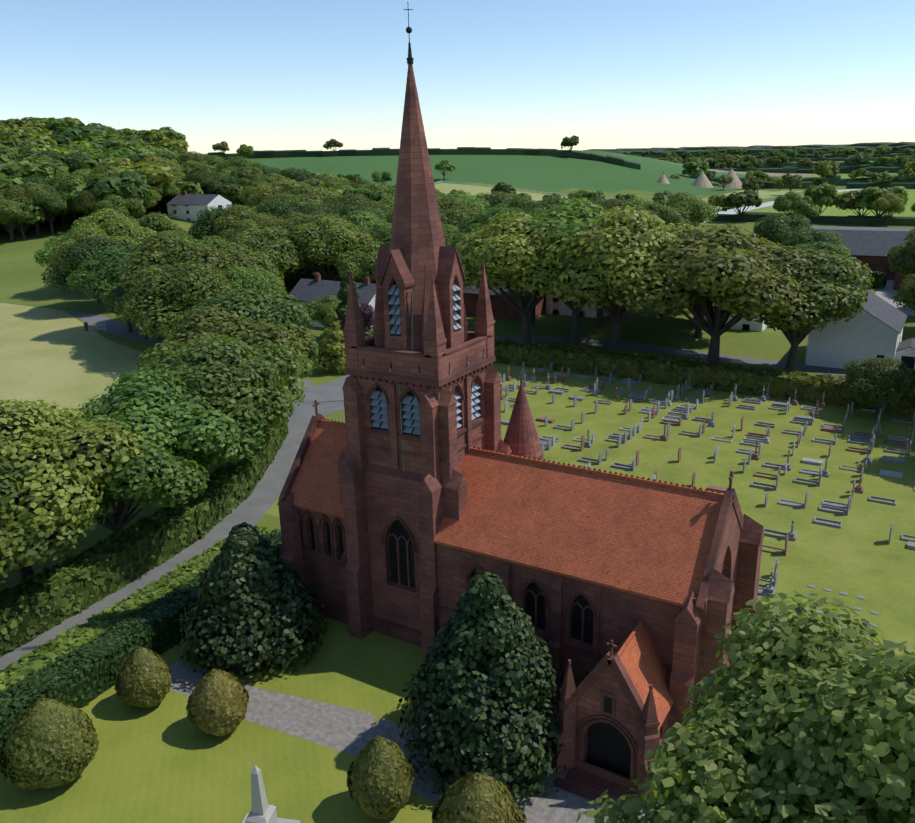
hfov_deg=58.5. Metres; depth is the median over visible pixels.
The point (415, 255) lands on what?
church spire
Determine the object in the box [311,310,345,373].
gold tree
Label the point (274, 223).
deciduous tree
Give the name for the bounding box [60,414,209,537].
deciduous tree
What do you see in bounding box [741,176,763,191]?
tree
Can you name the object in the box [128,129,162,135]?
tree
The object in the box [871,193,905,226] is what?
deciduous tree
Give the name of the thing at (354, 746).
gravel path
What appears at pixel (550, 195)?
tree
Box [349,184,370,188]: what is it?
deciduous tree
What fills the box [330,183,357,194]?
deciduous tree
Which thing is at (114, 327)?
lane
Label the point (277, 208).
deciduous tree
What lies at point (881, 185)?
hedgerow
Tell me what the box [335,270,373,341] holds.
conifer tree
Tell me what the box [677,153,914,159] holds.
hedgerow
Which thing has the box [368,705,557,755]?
gravel path
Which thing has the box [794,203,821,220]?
tree
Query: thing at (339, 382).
lane
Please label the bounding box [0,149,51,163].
tree
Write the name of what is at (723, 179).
tree
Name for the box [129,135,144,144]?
tree
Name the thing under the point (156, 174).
tree
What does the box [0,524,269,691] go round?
hedge
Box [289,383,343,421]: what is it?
lane junction
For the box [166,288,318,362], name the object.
deciduous tree
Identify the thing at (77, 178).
deciduous tree
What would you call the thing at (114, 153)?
tree
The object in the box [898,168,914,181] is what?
tree
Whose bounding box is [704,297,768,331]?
house
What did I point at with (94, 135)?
tree
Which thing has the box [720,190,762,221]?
tree
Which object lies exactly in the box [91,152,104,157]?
deciduous tree
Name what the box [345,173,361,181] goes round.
tree
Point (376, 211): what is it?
deciduous tree
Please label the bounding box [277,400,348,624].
church chancel
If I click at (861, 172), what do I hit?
tree
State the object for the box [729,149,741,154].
tree
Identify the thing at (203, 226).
deciduous tree
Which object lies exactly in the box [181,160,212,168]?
deciduous tree
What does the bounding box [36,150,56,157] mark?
deciduous tree
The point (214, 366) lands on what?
deciduous tree
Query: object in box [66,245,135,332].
deciduous tree
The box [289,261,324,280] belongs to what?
deciduous tree
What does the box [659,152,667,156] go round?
tree
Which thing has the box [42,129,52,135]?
tree
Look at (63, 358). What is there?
dry field
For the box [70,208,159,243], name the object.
deciduous tree
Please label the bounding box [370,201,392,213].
deciduous tree
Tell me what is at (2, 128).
tree
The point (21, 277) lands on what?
hill terrain
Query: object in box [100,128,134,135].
tree
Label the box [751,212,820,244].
deciduous tree
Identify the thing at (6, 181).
tree
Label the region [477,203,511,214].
deciduous tree
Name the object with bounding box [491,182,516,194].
tree
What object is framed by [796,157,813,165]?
tree
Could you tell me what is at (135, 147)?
tree
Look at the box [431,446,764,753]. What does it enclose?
church nave
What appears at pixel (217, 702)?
topiary yew
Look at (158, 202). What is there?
deciduous tree
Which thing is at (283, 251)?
deciduous tree
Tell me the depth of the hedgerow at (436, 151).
601.38 m
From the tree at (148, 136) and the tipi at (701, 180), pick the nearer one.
the tree at (148, 136)
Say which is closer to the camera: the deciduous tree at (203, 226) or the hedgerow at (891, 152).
the deciduous tree at (203, 226)
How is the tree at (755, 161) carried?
on the field patchwork
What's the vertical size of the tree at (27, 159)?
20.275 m
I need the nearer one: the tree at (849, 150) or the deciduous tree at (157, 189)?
the deciduous tree at (157, 189)
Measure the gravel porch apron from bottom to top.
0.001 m
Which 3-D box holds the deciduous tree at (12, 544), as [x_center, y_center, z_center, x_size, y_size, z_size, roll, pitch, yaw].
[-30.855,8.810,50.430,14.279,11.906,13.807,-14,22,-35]
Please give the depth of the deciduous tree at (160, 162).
325.67 m
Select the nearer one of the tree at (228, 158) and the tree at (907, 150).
the tree at (228, 158)
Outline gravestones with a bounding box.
[499,362,914,626]
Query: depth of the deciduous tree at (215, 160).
369.07 m
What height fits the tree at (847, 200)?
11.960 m
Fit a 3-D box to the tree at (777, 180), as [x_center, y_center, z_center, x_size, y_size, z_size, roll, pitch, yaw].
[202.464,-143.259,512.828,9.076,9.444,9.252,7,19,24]
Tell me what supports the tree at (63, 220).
on the hill terrain at (21, 277)
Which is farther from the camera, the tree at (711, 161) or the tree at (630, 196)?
the tree at (711, 161)
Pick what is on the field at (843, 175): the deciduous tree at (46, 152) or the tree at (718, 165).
the tree at (718, 165)
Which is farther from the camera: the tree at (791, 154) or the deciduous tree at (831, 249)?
the tree at (791, 154)
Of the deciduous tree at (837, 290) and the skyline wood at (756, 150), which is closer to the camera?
the deciduous tree at (837, 290)
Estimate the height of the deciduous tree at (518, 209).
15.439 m
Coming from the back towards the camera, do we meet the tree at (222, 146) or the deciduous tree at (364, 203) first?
the tree at (222, 146)
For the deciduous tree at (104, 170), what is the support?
on the hill terrain at (21, 277)
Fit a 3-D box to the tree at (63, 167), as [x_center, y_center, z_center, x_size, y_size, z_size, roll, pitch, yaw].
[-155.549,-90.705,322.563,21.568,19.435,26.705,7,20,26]
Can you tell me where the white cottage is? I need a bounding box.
[289,272,375,330]
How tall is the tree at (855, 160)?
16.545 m
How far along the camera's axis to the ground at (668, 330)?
128.93 m
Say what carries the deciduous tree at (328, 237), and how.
on the ground at (668, 330)
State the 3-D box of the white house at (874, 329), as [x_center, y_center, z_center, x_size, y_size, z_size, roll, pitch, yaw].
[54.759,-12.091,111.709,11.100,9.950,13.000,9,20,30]
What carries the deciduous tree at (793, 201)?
on the ground at (668, 330)
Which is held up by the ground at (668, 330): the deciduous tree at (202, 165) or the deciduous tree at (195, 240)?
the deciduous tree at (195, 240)
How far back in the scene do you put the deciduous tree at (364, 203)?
241.02 m
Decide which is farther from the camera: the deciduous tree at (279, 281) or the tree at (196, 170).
the tree at (196, 170)
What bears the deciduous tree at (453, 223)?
on the ground at (668, 330)
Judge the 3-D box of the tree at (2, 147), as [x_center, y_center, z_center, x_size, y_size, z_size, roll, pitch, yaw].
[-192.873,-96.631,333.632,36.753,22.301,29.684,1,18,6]
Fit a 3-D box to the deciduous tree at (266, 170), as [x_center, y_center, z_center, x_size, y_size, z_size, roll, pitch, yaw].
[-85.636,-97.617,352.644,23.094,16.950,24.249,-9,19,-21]
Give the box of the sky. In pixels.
[0,0,914,153]
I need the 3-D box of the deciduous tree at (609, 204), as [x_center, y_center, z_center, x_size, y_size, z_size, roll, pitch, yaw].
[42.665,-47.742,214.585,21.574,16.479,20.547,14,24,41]
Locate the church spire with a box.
[372,1,467,352]
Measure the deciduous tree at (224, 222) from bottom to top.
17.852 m
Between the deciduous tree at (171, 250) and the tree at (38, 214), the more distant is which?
the tree at (38, 214)
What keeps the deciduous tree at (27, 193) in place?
on the hill terrain at (21, 277)
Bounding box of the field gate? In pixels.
[84,322,105,330]
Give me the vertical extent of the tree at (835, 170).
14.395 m
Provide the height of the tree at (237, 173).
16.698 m
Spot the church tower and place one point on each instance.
(418, 424)
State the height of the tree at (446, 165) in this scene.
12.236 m
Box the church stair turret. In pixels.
[503,377,542,459]
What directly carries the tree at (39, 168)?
on the hill terrain at (21, 277)
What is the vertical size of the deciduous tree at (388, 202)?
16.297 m
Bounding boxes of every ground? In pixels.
[0,144,914,589]
[265,362,914,672]
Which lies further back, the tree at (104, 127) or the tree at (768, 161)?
the tree at (768, 161)
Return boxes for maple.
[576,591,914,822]
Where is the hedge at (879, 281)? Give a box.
[854,270,886,288]
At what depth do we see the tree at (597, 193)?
332.75 m
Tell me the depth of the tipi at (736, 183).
547.45 m
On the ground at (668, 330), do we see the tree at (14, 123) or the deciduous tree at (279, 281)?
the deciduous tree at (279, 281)
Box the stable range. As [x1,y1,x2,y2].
[807,226,914,230]
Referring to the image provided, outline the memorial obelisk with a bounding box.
[242,765,300,822]
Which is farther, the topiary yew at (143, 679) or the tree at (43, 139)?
the tree at (43, 139)
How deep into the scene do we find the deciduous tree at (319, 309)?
130.23 m
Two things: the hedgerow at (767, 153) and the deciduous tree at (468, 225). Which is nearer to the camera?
the deciduous tree at (468, 225)
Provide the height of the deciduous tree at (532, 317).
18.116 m
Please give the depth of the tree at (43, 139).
367.45 m
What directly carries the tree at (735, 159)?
on the field at (843, 175)
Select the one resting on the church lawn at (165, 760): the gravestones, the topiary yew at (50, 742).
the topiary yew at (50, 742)
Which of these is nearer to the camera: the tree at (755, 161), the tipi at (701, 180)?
the tipi at (701, 180)
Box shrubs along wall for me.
[493,338,914,414]
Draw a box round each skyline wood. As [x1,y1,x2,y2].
[583,142,914,151]
[605,144,914,155]
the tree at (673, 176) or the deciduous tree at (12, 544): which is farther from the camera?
the tree at (673, 176)
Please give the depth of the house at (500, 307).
146.82 m
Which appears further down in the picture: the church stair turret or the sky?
the church stair turret
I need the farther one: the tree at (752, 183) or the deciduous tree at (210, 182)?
the tree at (752, 183)
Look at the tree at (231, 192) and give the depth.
321.11 m
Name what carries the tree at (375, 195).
on the hill terrain at (21, 277)
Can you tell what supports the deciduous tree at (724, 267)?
on the ground at (668, 330)
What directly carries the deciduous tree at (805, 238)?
on the ground at (668, 330)
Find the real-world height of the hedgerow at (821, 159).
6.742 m
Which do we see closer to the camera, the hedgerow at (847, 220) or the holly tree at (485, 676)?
the holly tree at (485, 676)
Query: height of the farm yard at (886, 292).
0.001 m
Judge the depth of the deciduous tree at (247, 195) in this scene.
291.90 m
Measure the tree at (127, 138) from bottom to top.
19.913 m
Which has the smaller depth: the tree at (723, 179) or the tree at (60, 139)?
the tree at (60, 139)
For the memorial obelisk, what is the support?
on the church lawn at (165, 760)
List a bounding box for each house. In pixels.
[166,191,231,220]
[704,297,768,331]
[805,289,906,368]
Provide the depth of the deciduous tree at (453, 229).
187.50 m
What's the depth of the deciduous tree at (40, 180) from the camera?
287.35 m
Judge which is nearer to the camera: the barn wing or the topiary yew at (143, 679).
the topiary yew at (143, 679)
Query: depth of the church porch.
38.40 m
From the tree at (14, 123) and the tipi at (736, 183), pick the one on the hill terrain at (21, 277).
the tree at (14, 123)
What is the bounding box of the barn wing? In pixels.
[893,271,914,289]
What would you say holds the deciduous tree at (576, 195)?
on the ground at (668, 330)
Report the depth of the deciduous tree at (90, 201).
276.17 m
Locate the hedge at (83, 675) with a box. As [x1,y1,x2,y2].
[0,528,281,754]
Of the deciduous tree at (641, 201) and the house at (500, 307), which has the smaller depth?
the house at (500, 307)
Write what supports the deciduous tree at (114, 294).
on the ground at (668, 330)
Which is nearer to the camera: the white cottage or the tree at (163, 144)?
the white cottage
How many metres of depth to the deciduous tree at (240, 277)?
122.61 m
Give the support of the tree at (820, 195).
on the ground at (668, 330)
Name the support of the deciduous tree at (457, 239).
on the ground at (668, 330)
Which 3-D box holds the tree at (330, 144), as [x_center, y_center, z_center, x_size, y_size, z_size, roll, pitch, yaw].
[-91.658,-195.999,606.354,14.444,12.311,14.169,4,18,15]
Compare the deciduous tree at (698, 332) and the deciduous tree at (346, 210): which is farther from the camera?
the deciduous tree at (346, 210)
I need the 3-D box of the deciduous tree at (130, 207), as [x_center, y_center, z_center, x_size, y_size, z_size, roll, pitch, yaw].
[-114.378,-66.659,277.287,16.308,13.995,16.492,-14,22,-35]
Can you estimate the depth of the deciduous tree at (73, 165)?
319.50 m
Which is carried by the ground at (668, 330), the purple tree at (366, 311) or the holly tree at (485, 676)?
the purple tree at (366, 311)
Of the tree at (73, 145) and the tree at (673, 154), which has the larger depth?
the tree at (673, 154)
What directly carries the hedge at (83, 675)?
on the ground at (668, 330)
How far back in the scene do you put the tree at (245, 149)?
574.98 m
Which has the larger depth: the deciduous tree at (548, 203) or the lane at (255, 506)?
the deciduous tree at (548, 203)
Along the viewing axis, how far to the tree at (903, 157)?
796.76 m
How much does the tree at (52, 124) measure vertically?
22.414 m
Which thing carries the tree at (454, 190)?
on the field at (765, 194)
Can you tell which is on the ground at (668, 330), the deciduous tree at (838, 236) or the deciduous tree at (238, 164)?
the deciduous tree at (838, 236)
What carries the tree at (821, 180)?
on the ground at (668, 330)
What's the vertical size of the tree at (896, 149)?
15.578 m
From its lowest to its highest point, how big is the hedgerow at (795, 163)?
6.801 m
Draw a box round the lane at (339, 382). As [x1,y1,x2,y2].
[330,335,846,387]
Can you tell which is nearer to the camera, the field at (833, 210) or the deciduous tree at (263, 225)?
the deciduous tree at (263, 225)
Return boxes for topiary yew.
[0,697,98,789]
[114,646,171,707]
[186,668,248,736]
[346,735,414,819]
[431,772,526,822]
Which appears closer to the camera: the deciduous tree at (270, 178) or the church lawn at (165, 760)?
the church lawn at (165, 760)
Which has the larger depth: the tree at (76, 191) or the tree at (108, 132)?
the tree at (108, 132)
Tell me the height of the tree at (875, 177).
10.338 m
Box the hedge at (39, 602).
[0,408,288,657]
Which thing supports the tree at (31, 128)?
on the hill terrain at (21, 277)
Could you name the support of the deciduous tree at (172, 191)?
on the hill terrain at (21, 277)
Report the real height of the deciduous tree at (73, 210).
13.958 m
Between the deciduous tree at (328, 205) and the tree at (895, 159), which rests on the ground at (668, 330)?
the deciduous tree at (328, 205)
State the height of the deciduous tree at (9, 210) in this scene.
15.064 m
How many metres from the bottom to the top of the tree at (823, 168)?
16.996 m
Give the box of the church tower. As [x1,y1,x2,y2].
[337,264,511,660]
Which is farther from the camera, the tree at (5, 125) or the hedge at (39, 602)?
the tree at (5, 125)
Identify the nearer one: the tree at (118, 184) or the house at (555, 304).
the house at (555, 304)
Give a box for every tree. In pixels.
[0,118,44,129]
[0,122,13,128]
[0,126,9,132]
[0,128,57,145]
[0,136,36,147]
[0,144,39,154]
[0,146,17,153]
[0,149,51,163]
[0,160,67,179]
[0,173,26,188]
[0,184,23,234]
[0,193,21,236]
[0,197,33,241]
[0,203,45,238]
[0,399,143,580]
[0,457,87,582]
[4,158,35,164]
[5,182,55,235]
[14,124,43,133]
[19,175,53,212]
[20,117,34,121]
[29,144,79,154]
[31,118,84,125]
[32,117,77,131]
[33,184,74,233]
[33,228,111,266]
[35,157,93,171]
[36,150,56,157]
[40,234,137,309]
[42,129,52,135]
[42,144,68,148]
[45,171,78,225]
[48,134,73,144]
[48,151,90,172]
[49,183,66,225]
[50,169,100,219]
[50,227,137,308]
[52,125,99,140]
[58,154,101,170]
[59,141,92,149]
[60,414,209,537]
[63,183,86,206]
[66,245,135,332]
[68,197,93,215]
[69,368,249,509]
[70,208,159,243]
[73,185,111,213]
[74,146,96,154]
[79,170,153,210]
[80,148,135,156]
[81,140,118,149]
[84,130,124,141]
[84,165,147,184]
[86,123,104,128]
[89,126,114,129]
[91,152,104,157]
[92,194,145,217]
[94,136,142,145]
[96,157,174,217]
[97,281,147,339]
[99,130,118,134]
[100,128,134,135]
[108,152,181,169]
[111,140,169,154]
[112,190,151,218]
[114,261,233,339]
[117,335,304,469]
[118,232,252,291]
[124,231,226,256]
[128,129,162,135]
[129,131,173,144]
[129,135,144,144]
[132,212,184,236]
[134,196,156,215]
[135,154,183,206]
[136,183,163,220]
[145,140,178,154]
[157,175,181,210]
[159,127,173,132]
[159,141,180,153]
[159,182,186,202]
[159,305,316,357]
[162,136,189,154]
[163,131,185,140]
[165,373,267,477]
[166,179,202,197]
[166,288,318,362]
[174,522,329,683]
[178,151,210,163]
[179,166,192,175]
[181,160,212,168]
[183,162,200,168]
[184,167,231,193]
[185,204,255,241]
[186,170,227,193]
[188,334,312,415]
[196,236,248,253]
[197,155,233,166]
[211,175,240,201]
[211,205,276,238]
[212,141,229,151]
[216,156,264,173]
[216,242,283,284]
[218,219,262,241]
[218,266,283,293]
[220,183,244,204]
[222,156,237,159]
[228,228,263,243]
[229,167,264,177]
[234,173,263,187]
[235,226,314,280]
[236,144,252,159]
[237,165,280,178]
[237,181,271,203]
[243,183,269,200]
[246,179,294,206]
[249,264,286,298]
[250,195,302,207]
[251,195,312,218]
[256,173,291,183]
[258,218,287,281]
[259,212,305,281]
[262,186,329,201]
[272,178,324,187]
[273,212,363,279]
[275,167,317,181]
[283,203,333,217]
[284,181,343,195]
[288,216,372,280]
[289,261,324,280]
[304,295,341,325]
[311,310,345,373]
[313,194,342,202]
[314,173,348,188]
[318,203,346,210]
[319,193,378,213]
[322,139,342,150]
[322,204,363,219]
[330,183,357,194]
[332,241,384,283]
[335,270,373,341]
[337,210,387,282]
[337,300,373,328]
[340,178,377,187]
[343,188,388,201]
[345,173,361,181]
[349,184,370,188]
[354,182,395,195]
[360,222,391,246]
[364,208,387,219]
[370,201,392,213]
[371,171,391,182]
[374,209,392,222]
[379,194,394,209]
[388,226,456,242]
[397,572,566,809]
[434,160,455,179]
[436,196,481,223]
[442,191,489,213]
[442,224,460,233]
[443,214,470,227]
[444,232,469,247]
[450,189,467,197]
[455,208,518,234]
[456,212,565,343]
[474,190,512,207]
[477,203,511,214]
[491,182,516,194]
[499,219,544,324]
[500,198,614,344]
[507,193,530,197]
[509,196,537,211]
[509,207,525,212]
[518,208,547,219]
[525,194,585,212]
[536,205,708,352]
[543,193,559,200]
[560,135,578,150]
[568,189,587,200]
[582,190,604,200]
[584,196,617,203]
[595,198,649,210]
[596,218,616,325]
[611,223,821,364]
[615,193,637,201]
[621,207,666,228]
[629,197,655,205]
[640,201,684,231]
[652,190,695,201]
[654,192,717,223]
[657,156,672,161]
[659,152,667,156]
[667,152,676,158]
[670,174,679,178]
[671,157,682,163]
[679,218,699,232]
[682,161,708,177]
[686,157,707,162]
[687,234,714,337]
[703,170,716,180]
[706,154,717,158]
[708,159,716,165]
[708,195,725,213]
[715,162,726,167]
[716,155,738,167]
[717,175,732,189]
[718,158,733,166]
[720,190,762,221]
[726,155,742,166]
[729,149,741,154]
[734,249,873,370]
[739,162,752,168]
[741,155,755,162]
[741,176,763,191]
[745,170,764,178]
[751,158,762,166]
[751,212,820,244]
[757,173,771,188]
[765,158,775,164]
[767,150,780,156]
[769,155,788,166]
[773,176,783,190]
[773,191,812,216]
[779,229,841,251]
[782,173,801,193]
[786,151,796,157]
[790,241,851,267]
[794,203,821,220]
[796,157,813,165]
[799,150,807,153]
[803,183,839,215]
[812,160,839,176]
[813,177,826,183]
[820,164,838,177]
[829,231,850,257]
[831,149,840,154]
[836,190,875,215]
[842,147,857,154]
[842,357,914,414]
[844,155,869,167]
[847,168,870,178]
[855,186,909,217]
[856,152,873,160]
[863,148,875,153]
[867,172,888,186]
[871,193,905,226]
[872,158,884,164]
[876,156,890,164]
[879,146,890,153]
[884,171,893,181]
[887,227,914,275]
[890,155,901,165]
[891,273,914,310]
[892,147,899,151]
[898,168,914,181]
[900,155,914,163]
[902,158,914,165]
[903,148,914,153]
[905,160,914,170]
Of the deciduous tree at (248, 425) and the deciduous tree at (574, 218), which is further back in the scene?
the deciduous tree at (574, 218)
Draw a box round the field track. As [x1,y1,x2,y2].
[701,189,861,223]
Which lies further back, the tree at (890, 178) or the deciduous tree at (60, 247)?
the tree at (890, 178)
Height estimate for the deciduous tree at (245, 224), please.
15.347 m
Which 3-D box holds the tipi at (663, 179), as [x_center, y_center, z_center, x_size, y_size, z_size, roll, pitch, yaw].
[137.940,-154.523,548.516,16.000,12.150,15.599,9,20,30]
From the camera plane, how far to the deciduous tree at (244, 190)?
310.78 m
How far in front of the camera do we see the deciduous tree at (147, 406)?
61.43 m
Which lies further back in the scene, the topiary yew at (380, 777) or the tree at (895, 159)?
the tree at (895, 159)
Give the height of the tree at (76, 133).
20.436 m
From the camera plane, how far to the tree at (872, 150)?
1206.18 m
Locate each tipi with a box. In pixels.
[657,172,669,183]
[692,169,712,187]
[717,169,741,188]
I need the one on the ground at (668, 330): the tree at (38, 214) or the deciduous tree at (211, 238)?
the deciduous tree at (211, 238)
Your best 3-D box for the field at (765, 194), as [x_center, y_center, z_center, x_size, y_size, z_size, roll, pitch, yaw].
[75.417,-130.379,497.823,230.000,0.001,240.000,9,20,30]
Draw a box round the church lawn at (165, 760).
[0,614,764,822]
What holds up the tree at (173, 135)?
on the hill terrain at (21, 277)
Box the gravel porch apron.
[523,765,658,822]
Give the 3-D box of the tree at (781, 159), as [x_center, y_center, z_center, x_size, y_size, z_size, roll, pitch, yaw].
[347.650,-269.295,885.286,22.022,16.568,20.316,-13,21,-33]
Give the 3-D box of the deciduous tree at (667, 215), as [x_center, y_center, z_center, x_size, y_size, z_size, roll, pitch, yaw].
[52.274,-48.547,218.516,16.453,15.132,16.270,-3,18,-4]
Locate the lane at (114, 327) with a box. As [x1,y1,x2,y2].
[71,311,313,389]
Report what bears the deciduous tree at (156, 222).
on the ground at (668, 330)
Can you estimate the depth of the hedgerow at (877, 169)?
778.77 m
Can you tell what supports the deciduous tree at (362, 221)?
on the ground at (668, 330)
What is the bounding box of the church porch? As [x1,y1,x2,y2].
[552,621,672,816]
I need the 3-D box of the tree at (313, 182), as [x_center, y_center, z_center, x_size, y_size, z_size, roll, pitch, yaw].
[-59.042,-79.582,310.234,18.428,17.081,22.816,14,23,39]
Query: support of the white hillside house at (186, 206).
on the hill terrain at (21, 277)
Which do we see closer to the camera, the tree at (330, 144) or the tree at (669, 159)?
the tree at (330, 144)
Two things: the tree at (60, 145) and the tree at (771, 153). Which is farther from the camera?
the tree at (771, 153)
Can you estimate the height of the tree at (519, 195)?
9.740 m
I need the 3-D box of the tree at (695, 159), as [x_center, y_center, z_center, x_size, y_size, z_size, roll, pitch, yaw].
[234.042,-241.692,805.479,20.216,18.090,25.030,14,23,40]
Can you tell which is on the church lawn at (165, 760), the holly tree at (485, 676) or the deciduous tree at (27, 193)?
the holly tree at (485, 676)
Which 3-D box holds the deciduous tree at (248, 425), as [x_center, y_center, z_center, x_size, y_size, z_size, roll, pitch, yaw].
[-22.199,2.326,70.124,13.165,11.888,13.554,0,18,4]
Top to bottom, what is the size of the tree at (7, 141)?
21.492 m
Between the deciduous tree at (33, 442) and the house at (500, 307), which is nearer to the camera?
the deciduous tree at (33, 442)
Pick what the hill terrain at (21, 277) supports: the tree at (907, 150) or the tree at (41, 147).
the tree at (41, 147)
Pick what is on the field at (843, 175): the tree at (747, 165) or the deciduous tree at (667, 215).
the tree at (747, 165)
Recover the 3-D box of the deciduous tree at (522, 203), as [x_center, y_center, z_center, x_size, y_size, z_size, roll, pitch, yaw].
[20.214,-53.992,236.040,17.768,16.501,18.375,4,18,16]
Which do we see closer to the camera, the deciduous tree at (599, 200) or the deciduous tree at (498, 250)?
the deciduous tree at (498, 250)
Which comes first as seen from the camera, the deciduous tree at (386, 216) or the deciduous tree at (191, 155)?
the deciduous tree at (386, 216)
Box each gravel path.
[342,625,781,807]
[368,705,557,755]
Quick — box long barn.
[817,229,914,279]
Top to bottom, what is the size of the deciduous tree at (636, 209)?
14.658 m
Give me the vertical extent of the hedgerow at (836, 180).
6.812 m
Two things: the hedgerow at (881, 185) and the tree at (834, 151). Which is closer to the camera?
the hedgerow at (881, 185)
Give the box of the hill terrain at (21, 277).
[0,150,811,317]
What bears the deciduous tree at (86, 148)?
on the hill terrain at (21, 277)
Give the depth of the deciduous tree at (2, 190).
276.53 m
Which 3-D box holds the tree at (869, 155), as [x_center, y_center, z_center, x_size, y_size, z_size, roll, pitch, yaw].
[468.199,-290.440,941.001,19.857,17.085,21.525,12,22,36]
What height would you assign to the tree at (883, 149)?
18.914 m
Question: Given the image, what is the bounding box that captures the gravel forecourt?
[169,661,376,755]
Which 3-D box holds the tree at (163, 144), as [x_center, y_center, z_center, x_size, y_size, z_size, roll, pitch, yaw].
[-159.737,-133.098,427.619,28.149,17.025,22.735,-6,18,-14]
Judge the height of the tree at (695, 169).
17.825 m
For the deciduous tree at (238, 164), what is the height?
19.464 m
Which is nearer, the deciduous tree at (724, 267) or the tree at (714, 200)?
the deciduous tree at (724, 267)
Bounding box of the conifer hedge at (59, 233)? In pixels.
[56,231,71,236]
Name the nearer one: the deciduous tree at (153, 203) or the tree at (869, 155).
the deciduous tree at (153, 203)
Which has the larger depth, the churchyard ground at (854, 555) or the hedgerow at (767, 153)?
the hedgerow at (767, 153)
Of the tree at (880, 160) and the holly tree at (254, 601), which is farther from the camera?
the tree at (880, 160)
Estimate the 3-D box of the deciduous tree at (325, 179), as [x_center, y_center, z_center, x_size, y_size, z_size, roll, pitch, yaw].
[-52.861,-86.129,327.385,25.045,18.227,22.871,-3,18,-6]
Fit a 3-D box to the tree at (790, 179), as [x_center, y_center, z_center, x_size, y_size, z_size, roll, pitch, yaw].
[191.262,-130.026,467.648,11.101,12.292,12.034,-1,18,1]
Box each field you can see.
[0,303,145,505]
[700,190,801,202]
[749,189,914,216]
[802,173,897,178]
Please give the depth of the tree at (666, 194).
289.55 m
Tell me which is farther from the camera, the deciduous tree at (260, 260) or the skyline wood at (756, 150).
the skyline wood at (756, 150)
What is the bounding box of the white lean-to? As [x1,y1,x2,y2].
[895,338,914,369]
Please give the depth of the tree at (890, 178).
503.94 m
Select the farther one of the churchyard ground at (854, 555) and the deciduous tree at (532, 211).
the deciduous tree at (532, 211)
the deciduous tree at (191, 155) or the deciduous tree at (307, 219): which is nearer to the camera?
the deciduous tree at (307, 219)
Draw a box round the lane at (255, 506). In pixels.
[0,416,308,669]
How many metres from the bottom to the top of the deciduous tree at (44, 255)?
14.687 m
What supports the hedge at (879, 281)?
on the ground at (668, 330)
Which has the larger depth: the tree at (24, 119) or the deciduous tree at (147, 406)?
the tree at (24, 119)
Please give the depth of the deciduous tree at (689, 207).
226.82 m
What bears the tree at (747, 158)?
on the field
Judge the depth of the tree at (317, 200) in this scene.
264.17 m
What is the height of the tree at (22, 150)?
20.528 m
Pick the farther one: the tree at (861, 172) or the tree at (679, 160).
the tree at (679, 160)
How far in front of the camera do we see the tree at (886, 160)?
812.73 m
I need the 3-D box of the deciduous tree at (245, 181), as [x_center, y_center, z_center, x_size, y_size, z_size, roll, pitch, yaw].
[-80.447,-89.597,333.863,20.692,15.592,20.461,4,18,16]
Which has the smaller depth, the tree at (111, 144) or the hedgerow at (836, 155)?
the tree at (111, 144)
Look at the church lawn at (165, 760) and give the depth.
40.83 m
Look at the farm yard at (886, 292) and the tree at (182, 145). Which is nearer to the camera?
the farm yard at (886, 292)
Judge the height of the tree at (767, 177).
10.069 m
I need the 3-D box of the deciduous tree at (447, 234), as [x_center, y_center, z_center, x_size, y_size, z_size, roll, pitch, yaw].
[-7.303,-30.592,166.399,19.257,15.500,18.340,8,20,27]
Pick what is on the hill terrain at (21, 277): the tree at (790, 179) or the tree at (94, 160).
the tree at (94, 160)
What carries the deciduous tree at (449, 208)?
on the ground at (668, 330)
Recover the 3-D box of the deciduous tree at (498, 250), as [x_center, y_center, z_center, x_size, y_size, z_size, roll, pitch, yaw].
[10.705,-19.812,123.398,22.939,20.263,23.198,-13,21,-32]
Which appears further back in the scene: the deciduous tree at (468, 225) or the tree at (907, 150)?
the tree at (907, 150)
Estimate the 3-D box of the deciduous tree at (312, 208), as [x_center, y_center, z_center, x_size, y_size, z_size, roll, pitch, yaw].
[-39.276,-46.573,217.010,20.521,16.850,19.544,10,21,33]
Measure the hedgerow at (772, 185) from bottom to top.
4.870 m
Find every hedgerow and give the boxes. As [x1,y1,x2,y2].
[202,147,640,169]
[641,155,678,157]
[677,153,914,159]
[708,164,900,168]
[709,212,914,225]
[711,175,914,185]
[711,181,813,188]
[717,165,914,173]
[725,152,830,155]
[753,162,901,166]
[788,156,890,161]
[846,182,914,188]
[854,150,914,153]
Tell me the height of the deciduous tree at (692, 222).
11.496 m
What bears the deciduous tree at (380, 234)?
on the ground at (668, 330)
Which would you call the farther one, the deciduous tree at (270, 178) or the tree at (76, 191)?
the deciduous tree at (270, 178)
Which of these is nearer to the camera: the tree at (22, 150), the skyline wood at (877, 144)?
the tree at (22, 150)
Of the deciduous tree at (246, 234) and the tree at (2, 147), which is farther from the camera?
the tree at (2, 147)
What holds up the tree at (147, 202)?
on the hill terrain at (21, 277)
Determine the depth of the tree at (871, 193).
284.69 m
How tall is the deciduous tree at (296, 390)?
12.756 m
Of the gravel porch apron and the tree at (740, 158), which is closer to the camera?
the gravel porch apron
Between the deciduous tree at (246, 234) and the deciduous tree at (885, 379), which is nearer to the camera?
the deciduous tree at (885, 379)
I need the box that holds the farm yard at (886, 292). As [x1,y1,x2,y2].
[875,280,914,315]
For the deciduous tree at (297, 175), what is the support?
on the hill terrain at (21, 277)

